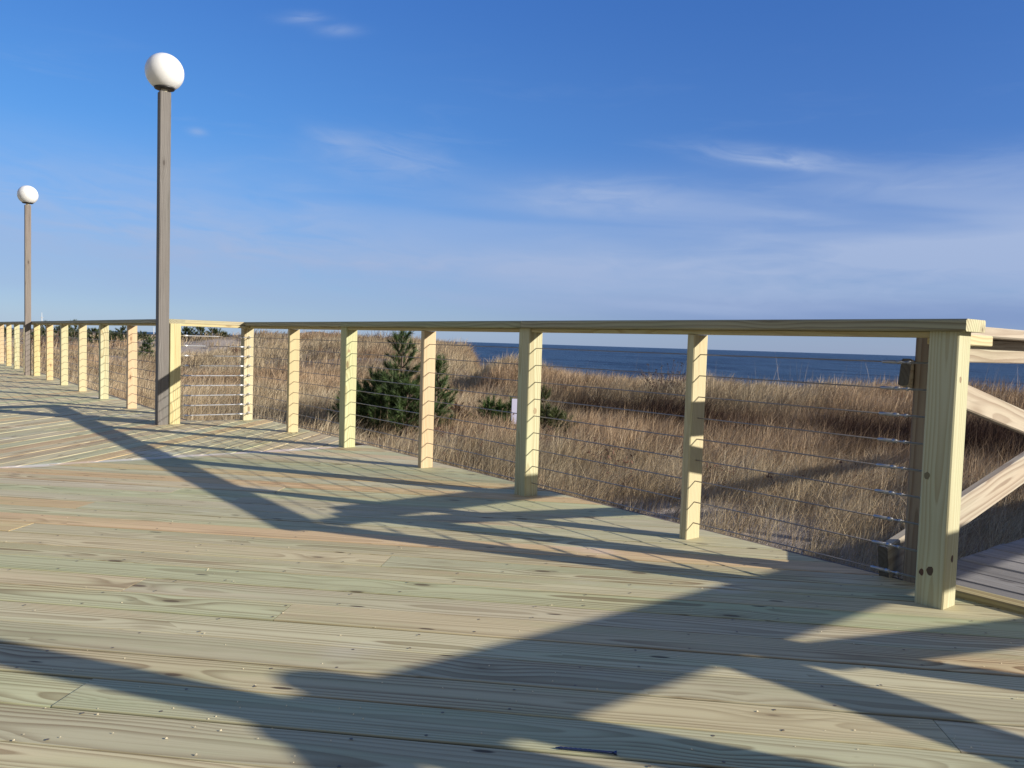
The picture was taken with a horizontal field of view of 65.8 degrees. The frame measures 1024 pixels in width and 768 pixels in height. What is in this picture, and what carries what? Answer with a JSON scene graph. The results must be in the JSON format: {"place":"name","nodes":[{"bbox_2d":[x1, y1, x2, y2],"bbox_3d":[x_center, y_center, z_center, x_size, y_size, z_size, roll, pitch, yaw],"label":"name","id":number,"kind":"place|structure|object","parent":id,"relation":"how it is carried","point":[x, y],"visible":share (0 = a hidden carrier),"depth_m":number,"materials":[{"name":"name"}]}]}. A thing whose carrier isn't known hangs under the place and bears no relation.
{"place":"outdoors","nodes":[
{"label":"outdoors","id":0,"kind":"place"},
{"bbox_2d":[229,344,239,354],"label":"bare shrub","id":1,"kind":"object","parent":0,"point":[233,349],"visible":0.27,"depth_m":31.73,"materials":[{"name":"brown plant"}]},
{"bbox_2d":[439,451,458,463],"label":"bare shrub","id":2,"kind":"object","parent":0,"point":[448,458],"visible":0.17,"depth_m":7.72,"materials":[{"name":"brown plant"}]},
{"bbox_2d":[5,517,1016,762],"bbox_3d":[-0.239,0.649,2.524,3.253,0.003,2.128,2,3,0],"label":"sawdust","id":3,"kind":"object","parent":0,"point":[382,682],"visible":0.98,"depth_m":1.70,"materials":[{"name":"beige wood"}]},
{"bbox_2d":[0,362,1023,767],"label":"deck","id":4,"kind":"structure","parent":0,"point":[456,610],"depth_m":2.20,"materials":[{"name":"brown wood"}]},
{"bbox_2d":[17,185,37,374],"bbox_3d":[-8.062,-1.413,13.170,0.305,3.741,0.305,-1,4,-38],"label":"street lamp","id":5,"kind":"object","parent":4,"relation":"on","point":[27,195],"visible":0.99,"depth_m":13.11,"materials":[{"name":"grey wood"}]},
{"bbox_2d":[0,319,184,408],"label":"cable railing","id":6,"kind":"object","parent":4,"relation":"on","point":[131,374],"visible":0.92,"depth_m":10.12,"materials":[{"name":"brown wood"}]},
{"bbox_2d":[145,53,183,424],"bbox_3d":[-2.963,-0.909,6.714,0.305,3.716,0.305,-1,4,-38],"label":"street lamp","id":7,"kind":"object","parent":4,"relation":"on","point":[164,73],"visible":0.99,"depth_m":6.65,"materials":[{"name":"grey wood"}]},
{"bbox_2d":[168,320,248,423],"bbox_3d":[-2.699,-0.113,7.080,0.844,0.905,0.203,-1,4,-38],"label":"cable railing","id":8,"kind":"object","parent":4,"relation":"on","point":[175,365],"visible":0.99,"depth_m":6.83,"materials":[{"name":"brown wood"}]},
{"bbox_2d":[4,361,901,579],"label":"deck fascia","id":9,"kind":"structure","parent":4,"relation":"attached to","point":[357,443],"depth_m":3.93,"materials":[{"name":"brown wood"}]},
{"bbox_2d":[555,746,616,755],"bbox_3d":[0.143,0.711,1.535,0.119,0.010,0.010,2,3,7],"label":"deck screw","id":10,"kind":"object","parent":4,"relation":"on","point":[588,750],"visible":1,"depth_m":1.53,"materials":[{"name":"metal"}]},
{"bbox_2d":[240,319,992,609],"bbox_3d":[-0.444,0.064,5.024,0.426,0.905,6.353,-1,4,-38],"label":"cable railing","id":11,"kind":"object","parent":4,"relation":"on","point":[950,342],"visible":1,"depth_m":3.25,"materials":[{"name":"brown wood"}]},
{"bbox_2d":[955,585,1023,614],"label":"threshold board","id":12,"kind":"object","parent":4,"relation":"on","point":[992,600],"depth_m":2.53,"materials":[{"name":"brown wood"}]},
{"bbox_2d":[0,0,1023,355],"label":"sky","id":13,"kind":"structure","parent":0,"point":[332,160],"materials":[{"name":"blue"}]},
{"bbox_2d":[4,329,1023,578],"bbox_3d":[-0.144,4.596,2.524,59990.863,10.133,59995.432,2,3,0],"label":"dune ground","id":14,"kind":"structure","parent":0,"point":[366,439],"depth_m":6.96,"materials":[{"name":"brown plant"}]},
{"bbox_2d":[21,331,59,342],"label":"bare shrub","id":15,"kind":"object","parent":14,"relation":"on","point":[44,338],"visible":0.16,"depth_m":44.85,"materials":[{"name":"brown plant"}]},
{"bbox_2d":[32,320,53,339],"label":"pine shrub","id":16,"kind":"object","parent":14,"relation":"on","point":[43,329],"visible":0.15,"depth_m":65.68,"materials":[{"name":"green plant"}]},
{"bbox_2d":[32,335,72,345],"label":"bare shrub","id":17,"kind":"object","parent":14,"relation":"on","point":[53,343],"visible":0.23,"depth_m":39.76,"materials":[{"name":"brown plant"}]},
{"bbox_2d":[42,325,72,341],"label":"pine shrub","id":18,"kind":"object","parent":14,"relation":"on","point":[57,328],"visible":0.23,"depth_m":63.74,"materials":[{"name":"green plant"}]},
{"bbox_2d":[68,319,88,340],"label":"pine shrub","id":19,"kind":"object","parent":14,"relation":"on","point":[73,331],"visible":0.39,"depth_m":61.63,"materials":[{"name":"green plant"}]},
{"bbox_2d":[87,327,111,343],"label":"pine shrub","id":20,"kind":"object","parent":14,"relation":"on","point":[94,330],"visible":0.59,"depth_m":65.76,"materials":[{"name":"green plant"}]},
{"bbox_2d":[109,330,126,342],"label":"pine shrub","id":21,"kind":"object","parent":14,"relation":"on","point":[117,334],"visible":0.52,"depth_m":65.73,"materials":[{"name":"green plant"}]},
{"bbox_2d":[115,326,126,340],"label":"pine shrub","id":22,"kind":"object","parent":14,"relation":"on","point":[122,329],"visible":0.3,"depth_m":71.76,"materials":[{"name":"green plant"}]},
{"bbox_2d":[126,332,149,339],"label":"pine shrub","id":23,"kind":"object","parent":14,"relation":"on","point":[139,335],"visible":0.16,"depth_m":70.08,"materials":[{"name":"green plant"}]},
{"bbox_2d":[137,336,154,358],"bbox_3d":[-14.092,-1.389,30.449,0.811,0.992,0.847,2,3,0],"label":"pine tree","id":24,"kind":"object","parent":14,"relation":"on","point":[145,344],"visible":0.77,"depth_m":30.45,"materials":[{"name":"green plant"}]},
{"bbox_2d":[137,331,155,340],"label":"pine shrub","id":25,"kind":"object","parent":14,"relation":"on","point":[145,335],"visible":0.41,"depth_m":73.81,"materials":[{"name":"green plant"}]},
{"bbox_2d":[181,326,229,339],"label":"pine shrub","id":26,"kind":"object","parent":14,"relation":"on","point":[186,330],"visible":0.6,"depth_m":41.89,"materials":[{"name":"green plant"}]},
{"bbox_2d":[4,330,444,345],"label":"dune grass","id":27,"kind":"structure","parent":14,"relation":"on","point":[154,336],"depth_m":46.65,"materials":[{"name":"brown plant"}]},
{"bbox_2d":[367,330,393,341],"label":"bare shrub","id":28,"kind":"object","parent":14,"relation":"on","point":[380,335],"visible":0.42,"depth_m":34.91,"materials":[{"name":"brown plant"}]},
{"bbox_2d":[324,331,458,433],"bbox_3d":[-1.549,-0.095,10.107,1.776,1.465,1.465,2,3,0],"label":"pine tree","id":29,"kind":"object","parent":14,"relation":"on","point":[387,388],"visible":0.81,"depth_m":10.03,"materials":[{"name":"green plant"}]},
{"bbox_2d":[4,329,797,386],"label":"dune grass","id":30,"kind":"structure","parent":14,"relation":"on","point":[312,344],"depth_m":25.74,"materials":[{"name":"brown plant"}]},
{"bbox_2d":[395,441,414,452],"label":"bare shrub","id":31,"kind":"object","parent":14,"relation":"on","point":[405,446],"visible":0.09,"depth_m":8.53,"materials":[{"name":"brown plant"}]},
{"bbox_2d":[433,417,456,441],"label":"bare shrub","id":32,"kind":"object","parent":14,"relation":"on","point":[441,435],"visible":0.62,"depth_m":9.30,"materials":[{"name":"brown plant"}]},
{"bbox_2d":[443,400,482,428],"bbox_3d":[-0.707,0.458,11.539,0.693,0.528,0.538,2,3,0],"label":"bare shrub","id":33,"kind":"object","parent":14,"relation":"on","point":[458,409],"visible":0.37,"depth_m":11.53,"materials":[{"name":"brown plant"}]},
{"bbox_2d":[469,393,515,428],"bbox_3d":[-0.197,0.413,11.385,0.960,0.641,0.715,2,3,0],"label":"pine tree","id":34,"kind":"object","parent":14,"relation":"on","point":[498,405],"visible":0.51,"depth_m":11.29,"materials":[{"name":"green plant"}]},
{"bbox_2d":[511,399,516,423],"bbox_3d":[0.100,0.524,10.954,0.240,0.640,0.032,1,3,-17],"label":"sign","id":35,"kind":"object","parent":14,"relation":"on","point":[514,406],"visible":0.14,"depth_m":10.91,"materials":[{"name":"white plastic"}]},
{"bbox_2d":[541,426,577,451],"bbox_3d":[0.489,0.638,8.798,0.468,0.336,0.384,2,3,0],"label":"bare shrub","id":36,"kind":"object","parent":14,"relation":"on","point":[555,437],"visible":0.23,"depth_m":8.86,"materials":[{"name":"brown plant"}]},
{"bbox_2d":[539,383,580,434],"bbox_3d":[0.512,0.326,10.369,0.701,0.735,0.724,1,3,-15],"label":"pine tree","id":37,"kind":"object","parent":14,"relation":"on","point":[552,413],"visible":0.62,"depth_m":10.31,"materials":[{"name":"green plant"}]},
{"bbox_2d":[576,437,603,460],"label":"bare shrub","id":38,"kind":"object","parent":14,"relation":"on","point":[591,451],"visible":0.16,"depth_m":8.48,"materials":[{"name":"brown plant"}]},
{"bbox_2d":[588,449,631,470],"bbox_3d":[0.983,0.753,8.012,0.468,0.284,0.249,2,3,0],"label":"bare shrub","id":39,"kind":"object","parent":14,"relation":"on","point":[607,457],"visible":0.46,"depth_m":8.02,"materials":[{"name":"brown plant"}]},
{"bbox_2d":[605,448,635,488],"bbox_3d":[1.006,0.795,7.175,0.283,0.414,0.389,0,3,-32],"label":"bare shrub","id":40,"kind":"object","parent":14,"relation":"on","point":[624,470],"visible":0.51,"depth_m":7.20,"materials":[{"name":"brown plant"}]},
{"bbox_2d":[638,359,685,394],"bbox_3d":[2.812,-0.101,14.104,1.080,0.690,0.969,3,3,16],"label":"bare shrub","id":41,"kind":"object","parent":14,"relation":"on","point":[667,378],"visible":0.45,"depth_m":14.10,"materials":[{"name":"brown plant"}]},
{"bbox_2d":[704,460,741,480],"bbox_3d":[1.982,0.845,7.450,0.350,0.254,0.181,4,3,32],"label":"bare shrub","id":42,"kind":"object","parent":14,"relation":"on","point":[715,465],"visible":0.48,"depth_m":7.46,"materials":[{"name":"brown plant"}]},
{"bbox_2d":[551,355,1017,420],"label":"grass stalks","id":43,"kind":"object","parent":14,"relation":"on","point":[805,375],"depth_m":14.11,"materials":[{"name":"brown plant"}]},
{"bbox_2d":[766,471,803,499],"bbox_3d":[2.378,0.903,6.963,0.375,0.297,0.149,1,3,-15],"label":"bare shrub","id":44,"kind":"object","parent":14,"relation":"on","point":[776,484],"visible":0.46,"depth_m":6.92,"materials":[{"name":"brown plant"}]},
{"bbox_2d":[812,461,857,490],"bbox_3d":[3.041,0.877,7.247,0.276,0.364,0.504,0,3,-25],"label":"bare shrub","id":45,"kind":"object","parent":14,"relation":"on","point":[850,474],"visible":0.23,"depth_m":7.22,"materials":[{"name":"brown plant"}]},
{"bbox_2d":[878,327,1023,582],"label":"walkway railing","id":46,"kind":"object","parent":14,"relation":"on","point":[980,496],"visible":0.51,"depth_m":3.05,"materials":[{"name":"brown wood"}]},
{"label":"walkway stringers","id":47,"kind":"structure","parent":46,"relation":"attached to","visible":0},
{"bbox_2d":[956,538,1023,600],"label":"beach walkway","id":48,"kind":"structure","parent":47,"relation":"on","point":[998,569],"depth_m":2.94,"materials":[{"name":"grey wood"}]},
{"bbox_2d":[11,328,1023,395],"bbox_3d":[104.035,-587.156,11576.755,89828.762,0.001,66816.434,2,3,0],"label":"sea","id":49,"kind":"structure","parent":0,"point":[788,369],"depth_m":294.55,"materials":[{"name":"liquid"}]},
{"bbox_2d":[54,350,1023,479],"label":"dune grass","id":50,"kind":"structure","parent":0,"point":[981,434],"depth_m":12.14,"materials":[{"name":"brown plant"}]}
]}

